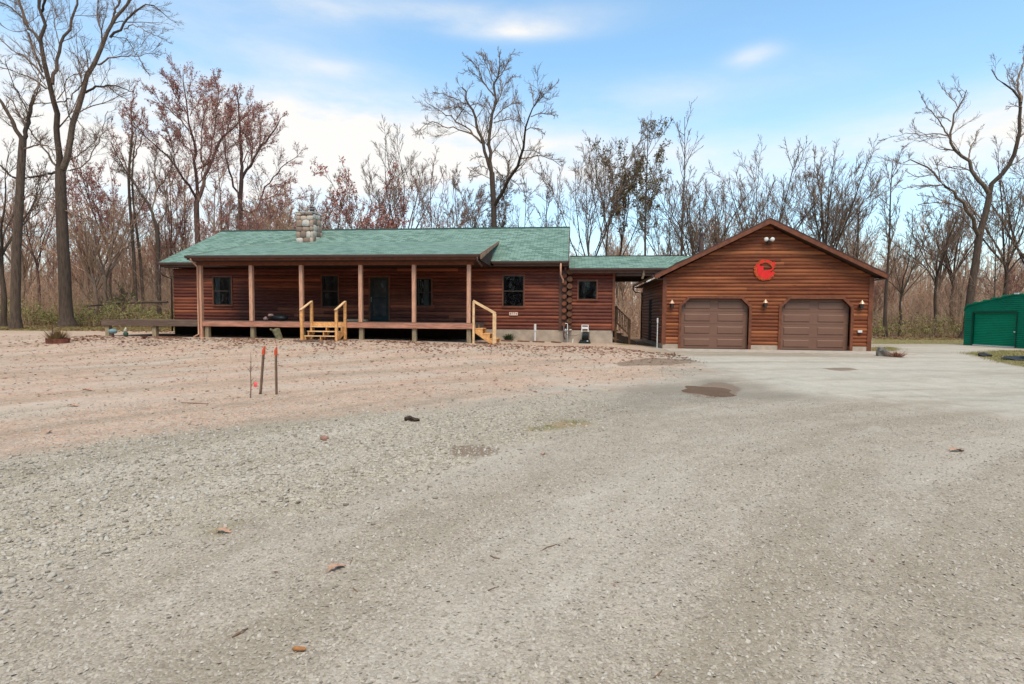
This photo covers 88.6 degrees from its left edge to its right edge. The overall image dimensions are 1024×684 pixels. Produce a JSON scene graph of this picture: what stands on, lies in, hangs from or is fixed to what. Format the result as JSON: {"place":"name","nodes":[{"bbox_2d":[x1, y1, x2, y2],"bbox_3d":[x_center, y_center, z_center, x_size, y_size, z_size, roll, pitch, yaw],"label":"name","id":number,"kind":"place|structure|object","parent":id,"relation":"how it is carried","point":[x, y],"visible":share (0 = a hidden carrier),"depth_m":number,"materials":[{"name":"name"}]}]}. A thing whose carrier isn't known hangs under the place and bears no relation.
{"place":"outdoors","nodes":[
{"label":"outdoors","id":0,"kind":"place"},
{"bbox_2d":[0,338,706,427],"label":"tan gravel","id":1,"kind":"structure","parent":0,"point":[303,413],"depth_m":11.92,"materials":[{"name":"beige gravel"}]},
{"bbox_2d":[0,319,1023,683],"bbox_3d":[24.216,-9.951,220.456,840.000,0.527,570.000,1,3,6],"label":"ground","id":2,"kind":"structure","parent":0,"point":[958,381],"depth_m":3.76,"materials":[{"name":"grey gravel"}]},
{"bbox_2d":[0,180,49,310],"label":"bare tree","id":3,"kind":"object","parent":2,"relation":"on","point":[24,259],"visible":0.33,"depth_m":45.31,"materials":[{"name":"brown wood"}]},
{"bbox_2d":[0,138,54,326],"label":"bare tree","id":4,"kind":"object","parent":2,"relation":"on","point":[3,315],"visible":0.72,"depth_m":33.78,"materials":[{"name":"brown plant"}]},
{"bbox_2d":[0,29,64,328],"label":"bare tree","id":5,"kind":"object","parent":2,"relation":"on","point":[15,319],"visible":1,"depth_m":29.90,"materials":[{"name":"brown plant"}]},
{"bbox_2d":[4,220,75,302],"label":"bare tree","id":6,"kind":"object","parent":2,"relation":"on","point":[34,273],"visible":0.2,"depth_m":53.39,"materials":[{"name":"brown wood"}]},
{"bbox_2d":[0,157,80,310],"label":"bare tree","id":7,"kind":"object","parent":2,"relation":"on","point":[38,257],"visible":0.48,"depth_m":42.15,"materials":[{"name":"brown plant"}]},
{"bbox_2d":[33,231,56,306],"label":"bare tree","id":8,"kind":"object","parent":2,"relation":"on","point":[53,268],"visible":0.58,"depth_m":50.38,"materials":[{"name":"brown plant"}]},
{"bbox_2d":[41,324,70,343],"bbox_3d":[-16.943,-0.265,19.550,0.997,0.807,1.032,1,3,6],"label":"grass clump","id":9,"kind":"object","parent":2,"relation":"on","point":[56,337],"visible":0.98,"depth_m":19.39,"materials":[{"name":"plant"}]},
{"bbox_2d":[37,221,109,305],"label":"bare tree","id":10,"kind":"object","parent":2,"relation":"on","point":[81,275],"visible":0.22,"depth_m":50.01,"materials":[{"name":"brown plant"}]},
{"bbox_2d":[48,227,113,298],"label":"bare tree","id":11,"kind":"object","parent":2,"relation":"on","point":[73,276],"visible":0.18,"depth_m":49.05,"materials":[{"name":"brown plant"}]},
{"bbox_2d":[0,292,174,327],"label":"undergrowth","id":12,"kind":"object","parent":2,"relation":"on","point":[82,319],"depth_m":37.42,"materials":[{"name":"plant"}]},
{"bbox_2d":[29,184,145,324],"bbox_3d":[-31.240,-6.624,40.294,6.775,10.956,6.864,2,3,20],"label":"bare tree","id":13,"kind":"object","parent":2,"relation":"on","point":[82,261],"visible":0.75,"depth_m":39.54,"materials":[{"name":"brown wood"}]},
{"bbox_2d":[0,322,174,332],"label":"fallen leaves","id":14,"kind":"object","parent":2,"relation":"on","point":[82,328],"visible":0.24,"depth_m":31.36,"materials":[{"name":"brown plant"}]},
{"bbox_2d":[0,0,184,326],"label":"bare tree","id":15,"kind":"object","parent":2,"relation":"on","point":[66,315],"visible":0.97,"depth_m":34.40,"materials":[{"name":"grey plant"}]},
{"bbox_2d":[47,171,151,303],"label":"bare tree","id":16,"kind":"object","parent":2,"relation":"on","point":[72,203],"visible":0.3,"depth_m":45.92,"materials":[{"name":"brown plant"}]},
{"bbox_2d":[44,196,163,308],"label":"bare tree","id":17,"kind":"object","parent":2,"relation":"on","point":[108,270],"visible":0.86,"depth_m":39.19,"materials":[{"name":"brown wood"}]},
{"bbox_2d":[64,134,156,300],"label":"bare tree","id":18,"kind":"object","parent":2,"relation":"on","point":[97,210],"visible":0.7,"depth_m":42.42,"materials":[{"name":"brown plant"}]},
{"bbox_2d":[84,279,140,318],"bbox_3d":[-29.951,-2.930,39.491,4.039,3.759,2.317,1,3,6],"label":"leafing bush","id":19,"kind":"object","parent":2,"relation":"on","point":[120,295],"visible":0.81,"depth_m":39.53,"materials":[{"name":"green plant"}]},
{"bbox_2d":[103,77,151,318],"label":"bare tree","id":20,"kind":"object","parent":2,"relation":"on","point":[131,141],"visible":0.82,"depth_m":40.10,"materials":[{"name":"brown plant"}]},
{"bbox_2d":[100,235,154,299],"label":"bare tree","id":21,"kind":"object","parent":2,"relation":"on","point":[129,269],"visible":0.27,"depth_m":55.31,"materials":[{"name":"brown plant"}]},
{"bbox_2d":[117,116,150,316],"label":"bare tree","id":22,"kind":"object","parent":2,"relation":"on","point":[139,249],"visible":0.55,"depth_m":40.73,"materials":[{"name":"brown plant"}]},
{"bbox_2d":[109,222,164,304],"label":"bare tree","id":23,"kind":"object","parent":2,"relation":"on","point":[137,261],"visible":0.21,"depth_m":55.90,"materials":[{"name":"brown plant"}]},
{"bbox_2d":[98,210,183,311],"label":"bare tree","id":24,"kind":"object","parent":2,"relation":"on","point":[154,255],"visible":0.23,"depth_m":47.94,"materials":[{"name":"brown wood"}]},
{"bbox_2d":[102,135,182,316],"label":"bare tree","id":25,"kind":"object","parent":2,"relation":"on","point":[156,225],"visible":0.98,"depth_m":38.80,"materials":[{"name":"brown plant"}]},
{"bbox_2d":[144,160,192,303],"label":"bare tree","id":26,"kind":"object","parent":2,"relation":"on","point":[171,272],"visible":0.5,"depth_m":47.20,"materials":[{"name":"brown plant"}]},
{"bbox_2d":[0,211,344,323],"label":"saplings","id":27,"kind":"object","parent":2,"relation":"on","point":[31,292],"depth_m":43.17,"materials":[{"name":"brown plant"}]},
{"bbox_2d":[163,161,200,250],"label":"bare tree","id":28,"kind":"object","parent":2,"relation":"on","point":[185,194],"visible":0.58,"depth_m":47.59,"materials":[{"name":"brown plant"}]},
{"bbox_2d":[119,48,272,243],"bbox_3d":[-24.159,-11.655,41.040,8.005,21.155,9.798,1,3,6],"label":"budding maple","id":29,"kind":"object","parent":2,"relation":"on","point":[213,107],"visible":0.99,"depth_m":40.93,"materials":[{"name":"brown plant"}]},
{"bbox_2d":[135,147,258,285],"bbox_3d":[-30.322,-9.271,49.098,7.182,15.426,11.041,2,3,20],"label":"bare tree","id":30,"kind":"object","parent":2,"relation":"on","point":[175,207],"visible":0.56,"depth_m":46.67,"materials":[{"name":"brown plant"}]},
{"bbox_2d":[195,169,228,240],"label":"bare tree","id":31,"kind":"object","parent":2,"relation":"on","point":[219,179],"visible":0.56,"depth_m":42.06,"materials":[{"name":"brown plant"}]},
{"bbox_2d":[200,141,237,239],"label":"bare tree","id":32,"kind":"object","parent":2,"relation":"on","point":[223,170],"visible":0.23,"depth_m":48.81,"materials":[{"name":"brown plant"}]},
{"bbox_2d":[210,180,256,230],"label":"bare tree","id":33,"kind":"object","parent":2,"relation":"on","point":[229,204],"visible":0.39,"depth_m":40.77,"materials":[{"name":"brown plant"}]},
{"bbox_2d":[196,199,295,235],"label":"bare tree","id":34,"kind":"object","parent":2,"relation":"on","point":[213,230],"visible":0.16,"depth_m":40.71,"materials":[{"name":"brown plant"}]},
{"bbox_2d":[198,162,307,240],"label":"bare tree","id":35,"kind":"object","parent":2,"relation":"on","point":[255,218],"visible":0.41,"depth_m":38.32,"materials":[{"name":"brown plant"}]},
{"bbox_2d":[199,82,313,229],"bbox_3d":[-21.148,-11.924,46.143,13.603,21.234,7.130,2,4,35],"label":"bare tree","id":36,"kind":"object","parent":2,"relation":"on","point":[241,132],"visible":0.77,"depth_m":45.37,"materials":[{"name":"brown plant"}]},
{"bbox_2d":[250,196,326,229],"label":"bare tree","id":37,"kind":"object","parent":2,"relation":"on","point":[261,227],"visible":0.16,"depth_m":38.49,"materials":[{"name":"brown plant"}]},
{"bbox_2d":[270,183,308,229],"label":"bare tree","id":38,"kind":"object","parent":2,"relation":"on","point":[275,215],"visible":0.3,"depth_m":40.61,"materials":[{"name":"brown plant"}]},
{"bbox_2d":[264,169,354,228],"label":"bare tree","id":39,"kind":"object","parent":2,"relation":"on","point":[328,225],"visible":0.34,"depth_m":48.02,"materials":[{"name":"brown plant"}]},
{"bbox_2d":[265,182,361,229],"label":"budding maple","id":40,"kind":"object","parent":2,"relation":"on","point":[333,214],"visible":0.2,"depth_m":49.33,"materials":[{"name":"brown plant"}]},
{"bbox_2d":[299,301,346,340],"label":"porch steps","id":41,"kind":"structure","parent":2,"relation":"on","point":[336,324],"depth_m":21.48,"materials":[{"name":"beige wood"}]},
{"bbox_2d":[0,335,703,406],"bbox_3d":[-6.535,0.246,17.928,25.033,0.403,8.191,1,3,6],"label":"fallen leaves","id":42,"kind":"object","parent":2,"relation":"on","point":[330,341],"visible":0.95,"depth_m":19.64,"materials":[{"name":"brown plant"}]},
{"bbox_2d":[310,156,415,228],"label":"budding maple","id":43,"kind":"object","parent":2,"relation":"on","point":[348,216],"visible":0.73,"depth_m":42.83,"materials":[{"name":"brown plant"}]},
{"bbox_2d":[355,197,423,228],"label":"budding maple","id":44,"kind":"object","parent":2,"relation":"on","point":[402,214],"visible":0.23,"depth_m":43.61,"materials":[{"name":"brown plant"}]},
{"bbox_2d":[360,149,419,228],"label":"bare tree","id":45,"kind":"object","parent":2,"relation":"on","point":[364,174],"visible":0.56,"depth_m":51.02,"materials":[{"name":"brown plant"}]},
{"bbox_2d":[101,207,690,343],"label":"log house","id":46,"kind":"structure","parent":2,"relation":"on","point":[414,283],"depth_m":24.18,"materials":[{"name":"brown wood"}]},
{"bbox_2d":[212,276,232,305],"bbox_3d":[-13.982,-2.465,25.391,1.040,1.460,0.140,1,3,6],"label":"window","id":47,"kind":"structure","parent":46,"relation":"in","point":[222,286],"depth_m":25.43,"materials":[{"name":"brown glass"}]},
{"bbox_2d":[320,274,339,307],"bbox_3d":[-8.572,-2.401,24.775,0.910,1.560,0.140,1,3,6],"label":"window","id":48,"kind":"structure","parent":46,"relation":"in","point":[330,296],"depth_m":24.82,"materials":[{"name":"brown glass"}]},
{"bbox_2d":[370,277,387,320],"bbox_3d":[-6.181,-2.003,24.518,0.880,2.020,0.127,1,3,6],"label":"door","id":49,"kind":"structure","parent":46,"relation":"in","point":[378,285],"depth_m":24.55,"materials":[{"name":"black glass"}]},
{"bbox_2d":[416,277,432,306],"bbox_3d":[-4.077,-2.294,24.266,0.860,1.370,0.140,1,3,6],"label":"window","id":50,"kind":"structure","parent":46,"relation":"in","point":[424,285],"depth_m":24.30,"materials":[{"name":"brown glass"}]},
{"bbox_2d":[502,274,524,307],"bbox_3d":[0.066,-2.307,23.791,1.040,1.490,0.140,1,3,6],"label":"window","id":51,"kind":"structure","parent":46,"relation":"in","point":[513,285],"depth_m":23.83,"materials":[{"name":"brown glass"}]},
{"bbox_2d":[577,280,597,300],"bbox_3d":[3.369,-2.313,23.443,0.920,0.930,0.140,1,3,6],"label":"window","id":52,"kind":"structure","parent":46,"relation":"in","point":[587,290],"depth_m":23.48,"materials":[{"name":"brown glass"}]},
{"bbox_2d":[361,113,441,227],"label":"bare tree","id":53,"kind":"object","parent":2,"relation":"on","point":[403,177],"visible":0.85,"depth_m":45.23,"materials":[{"name":"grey plant"}]},
{"bbox_2d":[408,147,489,227],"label":"bare tree","id":54,"kind":"object","parent":2,"relation":"on","point":[436,216],"visible":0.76,"depth_m":45.15,"materials":[{"name":"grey plant"}]},
{"bbox_2d":[406,163,511,227],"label":"bare tree","id":55,"kind":"object","parent":2,"relation":"on","point":[476,224],"visible":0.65,"depth_m":49.50,"materials":[{"name":"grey plant"}]},
{"bbox_2d":[445,168,517,227],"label":"bare tree","id":56,"kind":"object","parent":2,"relation":"on","point":[498,205],"visible":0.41,"depth_m":51.46,"materials":[{"name":"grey plant"}]},
{"bbox_2d":[472,300,499,343],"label":"porch steps","id":57,"kind":"structure","parent":2,"relation":"on","point":[487,337],"depth_m":21.07,"materials":[{"name":"beige wood"}]},
{"bbox_2d":[412,48,565,227],"bbox_3d":[-2.388,-13.194,43.623,18.474,24.435,9.557,3,4,37],"label":"bare tree","id":58,"kind":"object","parent":2,"relation":"on","point":[494,199],"visible":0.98,"depth_m":44.68,"materials":[{"name":"grey plant"}]},
{"bbox_2d":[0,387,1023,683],"bbox_3d":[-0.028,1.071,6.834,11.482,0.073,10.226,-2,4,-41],"label":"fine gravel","id":59,"kind":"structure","parent":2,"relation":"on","point":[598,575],"depth_m":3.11,"materials":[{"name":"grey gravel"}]},
{"bbox_2d":[4,228,1023,329],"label":"wood","id":60,"kind":"object","parent":2,"relation":"on","point":[910,292],"visible":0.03,"depth_m":69.43,"materials":[{"name":"brown plant"}]},
{"bbox_2d":[508,172,548,226],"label":"bare tree","id":61,"kind":"object","parent":2,"relation":"on","point":[509,217],"visible":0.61,"depth_m":53.54,"materials":[{"name":"brown plant"}]},
{"bbox_2d":[532,167,565,226],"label":"bare tree","id":62,"kind":"object","parent":2,"relation":"on","point":[549,201],"visible":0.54,"depth_m":49.41,"materials":[{"name":"brown plant"}]},
{"bbox_2d":[525,110,655,256],"bbox_3d":[6.819,-9.404,43.533,10.133,17.330,8.468,2,3,25],"label":"bare tree","id":63,"kind":"object","parent":2,"relation":"on","point":[585,208],"visible":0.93,"depth_m":42.89,"materials":[{"name":"brown plant"}]},
{"bbox_2d":[572,130,648,255],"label":"bare tree","id":64,"kind":"object","parent":2,"relation":"on","point":[599,185],"visible":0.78,"depth_m":43.37,"materials":[{"name":"brown plant"}]},
{"bbox_2d":[598,216,646,307],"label":"bare tree","id":65,"kind":"object","parent":2,"relation":"on","point":[612,243],"visible":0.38,"depth_m":59.79,"materials":[{"name":"brown wood"}]},
{"bbox_2d":[612,306,635,344],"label":"passage steps","id":66,"kind":"structure","parent":2,"relation":"on","point":[621,337],"depth_m":24.75,"materials":[{"name":"brown wood"}]},
{"bbox_2d":[600,235,648,324],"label":"bare tree","id":67,"kind":"object","parent":2,"relation":"on","point":[624,286],"visible":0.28,"depth_m":53.21,"materials":[{"name":"brown plant"}]},
{"bbox_2d":[589,138,667,330],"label":"bare tree","id":68,"kind":"object","parent":2,"relation":"on","point":[628,193],"visible":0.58,"depth_m":46.36,"materials":[{"name":"brown plant"}]},
{"bbox_2d":[614,282,642,336],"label":"undergrowth","id":69,"kind":"object","parent":2,"relation":"on","point":[630,313],"depth_m":38.92,"materials":[{"name":"brown plant"}]},
{"bbox_2d":[632,116,673,282],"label":"bare tree","id":70,"kind":"object","parent":2,"relation":"on","point":[653,185],"visible":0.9,"depth_m":42.89,"materials":[{"name":"brown plant"}]},
{"bbox_2d":[622,171,731,254],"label":"bare tree","id":71,"kind":"object","parent":2,"relation":"on","point":[669,239],"visible":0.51,"depth_m":44.46,"materials":[{"name":"brown plant"}]},
{"bbox_2d":[667,98,704,254],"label":"bare tree","id":72,"kind":"object","parent":2,"relation":"on","point":[684,154],"visible":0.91,"depth_m":41.30,"materials":[{"name":"brown plant"}]},
{"bbox_2d":[681,386,736,396],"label":"puddle","id":73,"kind":"object","parent":2,"relation":"on","point":[716,391],"visible":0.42,"depth_m":10.17,"materials":[{"name":"liquid"}]},
{"bbox_2d":[644,166,779,252],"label":"bare tree","id":74,"kind":"object","parent":2,"relation":"on","point":[716,230],"visible":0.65,"depth_m":41.03,"materials":[{"name":"brown plant"}]},
{"bbox_2d":[675,197,753,253],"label":"bare tree","id":75,"kind":"object","parent":2,"relation":"on","point":[713,228],"visible":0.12,"depth_m":52.47,"materials":[{"name":"brown plant"}]},
{"bbox_2d":[651,161,782,261],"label":"bare tree","id":76,"kind":"object","parent":2,"relation":"on","point":[693,240],"visible":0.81,"depth_m":39.30,"materials":[{"name":"brown plant"}]},
{"bbox_2d":[632,218,889,350],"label":"garage","id":77,"kind":"structure","parent":2,"relation":"on","point":[814,292],"depth_m":22.55,"materials":[{"name":"brown wood"}]},
{"bbox_2d":[681,299,747,348],"bbox_3d":[8.824,-0.789,23.002,2.990,2.187,0.068,1,3,6],"label":"garage door","id":78,"kind":"structure","parent":77,"relation":"in","point":[708,327],"depth_m":22.98,"materials":[{"name":"brown metal"}]},
{"bbox_2d":[754,259,775,280],"bbox_3d":[10.789,-3.075,22.423,0.910,0.923,0.017,1,3,6],"label":"round emblem","id":79,"kind":"object","parent":77,"relation":"attached to","point":[761,274],"visible":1,"depth_m":22.42,"materials":[{"name":"red paint"}]},
{"bbox_2d":[781,299,848,350],"bbox_3d":[12.932,-0.733,22.535,2.940,2.187,0.068,1,3,6],"label":"garage door","id":80,"kind":"structure","parent":77,"relation":"in","point":[827,318],"depth_m":22.51,"materials":[{"name":"brown metal"}]},
{"bbox_2d":[692,134,843,235],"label":"bare tree","id":81,"kind":"object","parent":2,"relation":"on","point":[784,197],"visible":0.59,"depth_m":40.43,"materials":[{"name":"brown plant"}]},
{"bbox_2d":[662,348,923,354],"bbox_3d":[11.294,0.447,21.690,9.650,0.132,1.765,1,3,6],"label":"concrete apron","id":82,"kind":"object","parent":2,"relation":"on","point":[775,351],"visible":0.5,"depth_m":21.62,"materials":[{"name":"grey concrete"}]},
{"bbox_2d":[758,164,902,249],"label":"bare tree","id":83,"kind":"object","parent":2,"relation":"on","point":[841,205],"visible":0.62,"depth_m":38.08,"materials":[{"name":"brown plant"}]},
{"bbox_2d":[786,134,888,250],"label":"bare tree","id":84,"kind":"object","parent":2,"relation":"on","point":[819,206],"visible":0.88,"depth_m":38.31,"materials":[{"name":"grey plant"}]},
{"bbox_2d":[804,171,884,260],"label":"bare tree","id":85,"kind":"object","parent":2,"relation":"on","point":[857,237],"visible":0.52,"depth_m":42.79,"materials":[{"name":"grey plant"}]},
{"bbox_2d":[678,242,1023,335],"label":"saplings","id":86,"kind":"object","parent":2,"relation":"on","point":[925,312],"depth_m":44.81,"materials":[{"name":"brown plant"}]},
{"bbox_2d":[829,208,881,264],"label":"bare tree","id":87,"kind":"object","parent":2,"relation":"on","point":[869,247],"visible":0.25,"depth_m":50.67,"materials":[{"name":"brown wood"}]},
{"bbox_2d":[861,142,914,336],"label":"bare tree","id":88,"kind":"object","parent":2,"relation":"on","point":[889,233],"visible":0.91,"depth_m":38.53,"materials":[{"name":"grey plant"}]},
{"bbox_2d":[873,263,903,328],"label":"bare tree","id":89,"kind":"object","parent":2,"relation":"on","point":[877,293],"visible":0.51,"depth_m":47.62,"materials":[{"name":"brown wood"}]},
{"bbox_2d":[874,230,926,307],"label":"bare tree","id":90,"kind":"object","parent":2,"relation":"on","point":[901,272],"visible":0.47,"depth_m":53.33,"materials":[{"name":"brown plant"}]},
{"bbox_2d":[847,204,968,335],"bbox_3d":[30.659,-5.264,40.524,6.866,10.063,5.793,0,3,-14],"label":"bare tree","id":91,"kind":"object","parent":2,"relation":"on","point":[915,264],"visible":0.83,"depth_m":39.96,"materials":[{"name":"brown plant"}]},
{"bbox_2d":[872,307,963,337],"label":"undergrowth","id":92,"kind":"object","parent":2,"relation":"on","point":[923,327],"depth_m":39.96,"materials":[{"name":"plant"}]},
{"bbox_2d":[893,204,975,335],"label":"bare tree","id":93,"kind":"object","parent":2,"relation":"on","point":[943,254],"visible":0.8,"depth_m":41.38,"materials":[{"name":"brown plant"}]},
{"bbox_2d":[869,46,1023,337],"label":"bare tree","id":94,"kind":"object","parent":2,"relation":"on","point":[975,263],"visible":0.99,"depth_m":36.92,"materials":[{"name":"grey plant"}]},
{"bbox_2d":[908,183,984,319],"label":"bare tree","id":95,"kind":"object","parent":2,"relation":"on","point":[944,268],"visible":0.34,"depth_m":47.48,"materials":[{"name":"brown wood"}]},
{"bbox_2d":[925,269,981,324],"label":"bare tree","id":96,"kind":"object","parent":2,"relation":"on","point":[949,292],"visible":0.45,"depth_m":46.96,"materials":[{"name":"brown wood"}]},
{"bbox_2d":[895,175,1016,325],"bbox_3d":[37.732,-7.564,45.037,6.905,14.367,6.486,0,3,-9],"label":"bare tree","id":97,"kind":"object","parent":2,"relation":"on","point":[950,272],"visible":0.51,"depth_m":45.55,"materials":[{"name":"brown plant"}]},
{"bbox_2d":[946,232,994,318],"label":"bare tree","id":98,"kind":"object","parent":2,"relation":"on","point":[962,268],"visible":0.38,"depth_m":47.71,"materials":[{"name":"brown plant"}]},
{"bbox_2d":[936,151,1023,294],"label":"bare tree","id":99,"kind":"object","parent":2,"relation":"on","point":[1007,270],"visible":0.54,"depth_m":41.67,"materials":[{"name":"brown plant"}]},
{"bbox_2d":[954,135,1023,264],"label":"bare tree","id":100,"kind":"object","parent":2,"relation":"on","point":[1013,230],"visible":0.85,"depth_m":39.05,"materials":[{"name":"brown plant"}]},
{"bbox_2d":[963,293,1023,347],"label":"metal shed","id":101,"kind":"structure","parent":2,"relation":"on","point":[996,321],"depth_m":26.49,"materials":[{"name":"green metal"}]},
{"bbox_2d":[972,313,1015,347],"bbox_3d":[24.419,-0.627,26.608,0.133,1.702,2.112,0,3,-7],"label":"roll up door","id":102,"kind":"structure","parent":101,"relation":"in","point":[990,329],"depth_m":26.59,"materials":[{"name":"green metal"}]},
{"bbox_2d":[963,210,1023,296],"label":"bare tree","id":103,"kind":"object","parent":2,"relation":"on","point":[997,260],"visible":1,"depth_m":34.14,"materials":[{"name":"grey plant"}]},
{"bbox_2d":[970,256,1023,298],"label":"bare tree","id":104,"kind":"object","parent":2,"relation":"on","point":[1010,291],"visible":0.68,"depth_m":42.95,"materials":[{"name":"brown plant"}]},
{"bbox_2d":[0,322,1023,366],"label":"grass","id":105,"kind":"structure","parent":0,"point":[971,352],"depth_m":29.07,"materials":[{"name":"green plant"}]},
{"bbox_2d":[0,0,1023,302],"label":"sky","id":106,"kind":"structure","parent":0,"point":[852,72],"materials":[{"name":"blue"}]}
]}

